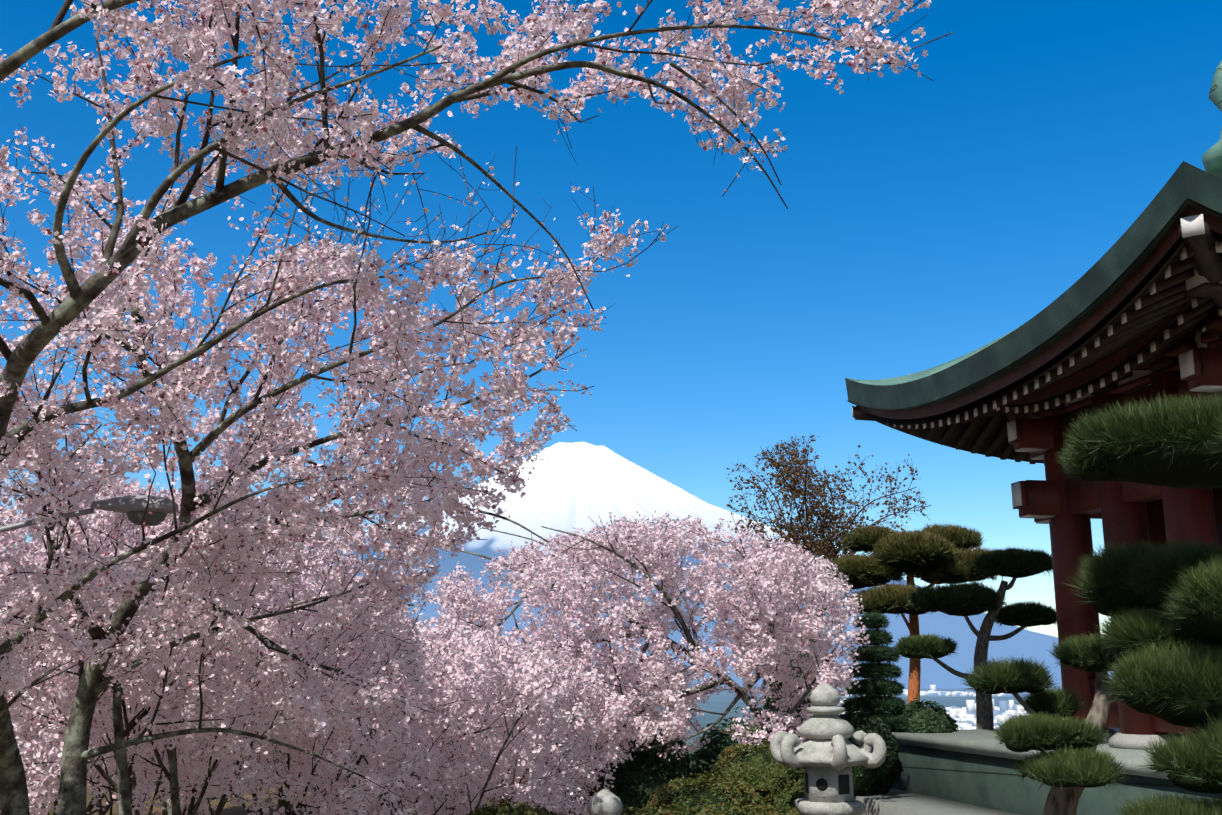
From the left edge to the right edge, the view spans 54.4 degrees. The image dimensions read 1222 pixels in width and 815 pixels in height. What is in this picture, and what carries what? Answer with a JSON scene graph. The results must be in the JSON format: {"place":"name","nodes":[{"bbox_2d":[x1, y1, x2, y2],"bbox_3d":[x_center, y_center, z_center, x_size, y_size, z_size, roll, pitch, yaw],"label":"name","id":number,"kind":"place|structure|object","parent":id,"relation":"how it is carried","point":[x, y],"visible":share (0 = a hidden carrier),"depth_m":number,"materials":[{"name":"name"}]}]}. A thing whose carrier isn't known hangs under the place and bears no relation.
{"place":"outdoors","nodes":[
{"label":"outdoors","id":0,"kind":"place"},
{"bbox_2d":[12,684,1061,814],"bbox_3d":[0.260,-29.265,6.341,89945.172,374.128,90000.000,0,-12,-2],"label":"terrain","id":1,"kind":"structure","parent":0,"point":[720,702],"depth_m":3624.12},
{"bbox_2d":[0,495,177,532],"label":"street lamp","id":2,"kind":"object","parent":1,"relation":"on","point":[133,507],"visible":0.94,"depth_m":8.41,"materials":[{"name":"grey metal"}]},
{"bbox_2d":[0,488,261,814],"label":"cherry tree","id":3,"kind":"object","parent":1,"relation":"on","point":[40,556],"visible":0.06,"depth_m":12.15,"materials":[{"name":"pink plant"}]},
{"bbox_2d":[0,473,370,814],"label":"cherry tree","id":4,"kind":"object","parent":1,"relation":"on","point":[169,808],"depth_m":19.69,"materials":[{"name":"pink plant"}]},
{"bbox_2d":[0,591,422,814],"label":"cherry tree","id":5,"kind":"object","parent":1,"relation":"on","point":[196,762],"visible":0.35,"depth_m":10.76,"materials":[{"name":"pink plant"}]},
{"bbox_2d":[132,537,469,814],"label":"cherry tree","id":6,"kind":"object","parent":1,"relation":"on","point":[312,778],"visible":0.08,"depth_m":12.20,"materials":[{"name":"pink plant"}]},
{"bbox_2d":[287,594,589,814],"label":"cherry tree","id":7,"kind":"object","parent":1,"relation":"on","point":[446,780],"visible":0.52,"depth_m":12.74,"materials":[{"name":"pink plant"}]},
{"bbox_2d":[0,0,952,814],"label":"cherry tree","id":8,"kind":"object","parent":1,"relation":"on","point":[186,544],"visible":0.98,"depth_m":7.54,"materials":[{"name":"pink plant"}]},
{"bbox_2d":[352,630,625,814],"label":"cherry tree","id":9,"kind":"object","parent":1,"relation":"on","point":[563,684],"visible":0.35,"depth_m":13.54,"materials":[{"name":"pink plant"}]},
{"bbox_2d":[587,789,622,814],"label":"stone lantern","id":10,"kind":"object","parent":1,"relation":"on","point":[604,802],"visible":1,"depth_m":9.83,"materials":[{"name":"stone"}]},
{"bbox_2d":[412,510,869,804],"bbox_3d":[0.278,4.446,18.521,7.788,6.045,5.643,0,-12,-2],"label":"cherry tree","id":11,"kind":"object","parent":1,"relation":"on","point":[772,630],"visible":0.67,"depth_m":17.88,"materials":[{"name":"pink plant"}]},
{"bbox_2d":[329,632,957,814],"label":"bushes","id":12,"kind":"object","parent":1,"relation":"on","point":[714,777],"visible":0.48,"depth_m":17.25,"materials":[{"name":"green plant"}]},
{"bbox_2d":[726,434,930,686],"bbox_3d":[5.455,3.898,29.169,4.885,7.152,7.467,0,-12,-2],"label":"budding tree","id":13,"kind":"object","parent":1,"relation":"on","point":[825,547],"visible":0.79,"depth_m":29.09,"materials":[{"name":"brown plant"}]},
{"bbox_2d":[770,683,886,814],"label":"stone lantern","id":14,"kind":"object","parent":1,"relation":"on","point":[826,753],"visible":1,"depth_m":12.09,"materials":[{"name":"stone"}]},
{"bbox_2d":[839,611,909,732],"bbox_3d":[4.397,5.114,19.861,1.347,3.401,1.422,0,-12,-2],"label":"tiered conifer","id":15,"kind":"object","parent":1,"relation":"on","point":[882,706],"visible":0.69,"depth_m":19.77,"materials":[{"name":"green plant"}]},
{"bbox_2d":[761,678,1029,729],"bbox_3d":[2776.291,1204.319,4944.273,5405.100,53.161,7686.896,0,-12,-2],"label":"town buildings","id":16,"kind":"structure","parent":1,"relation":"on","point":[964,718],"depth_m":3356.55,"materials":[{"name":"white"}]},
{"bbox_2d":[827,522,999,704],"bbox_3d":[6.399,4.979,24.782,3.954,5.400,2.686,0,-12,-2],"label":"red pine tree","id":17,"kind":"object","parent":1,"relation":"on","point":[941,554],"visible":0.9,"depth_m":24.67,"materials":[{"name":"green plant"}]},
{"bbox_2d":[854,728,1221,814],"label":"stone platform","id":18,"kind":"structure","parent":1,"relation":"on","point":[962,772],"depth_m":16.59,"materials":[{"name":"grey stone"}]},
{"bbox_2d":[845,60,1221,749],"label":"temple gate","id":19,"kind":"structure","parent":18,"relation":"on","point":[1133,314],"depth_m":15.38,"materials":[{"name":"red wood"}]},
{"bbox_2d":[893,389,1221,814],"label":"pine trees","id":20,"kind":"object","parent":1,"relation":"on","point":[1167,667],"visible":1,"depth_m":5.64,"materials":[{"name":"green plant"}]},
{"bbox_2d":[0,0,1221,636],"label":"sky","id":21,"kind":"structure","parent":0,"point":[925,222],"materials":[{"name":"blue"}]},
{"bbox_2d":[308,442,1113,688],"bbox_3d":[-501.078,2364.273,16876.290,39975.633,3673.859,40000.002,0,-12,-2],"label":"snow-capped mountain","id":22,"kind":"structure","parent":0,"point":[568,486],"depth_m":13727.24,"materials":[{"name":"white snow"}]}
]}

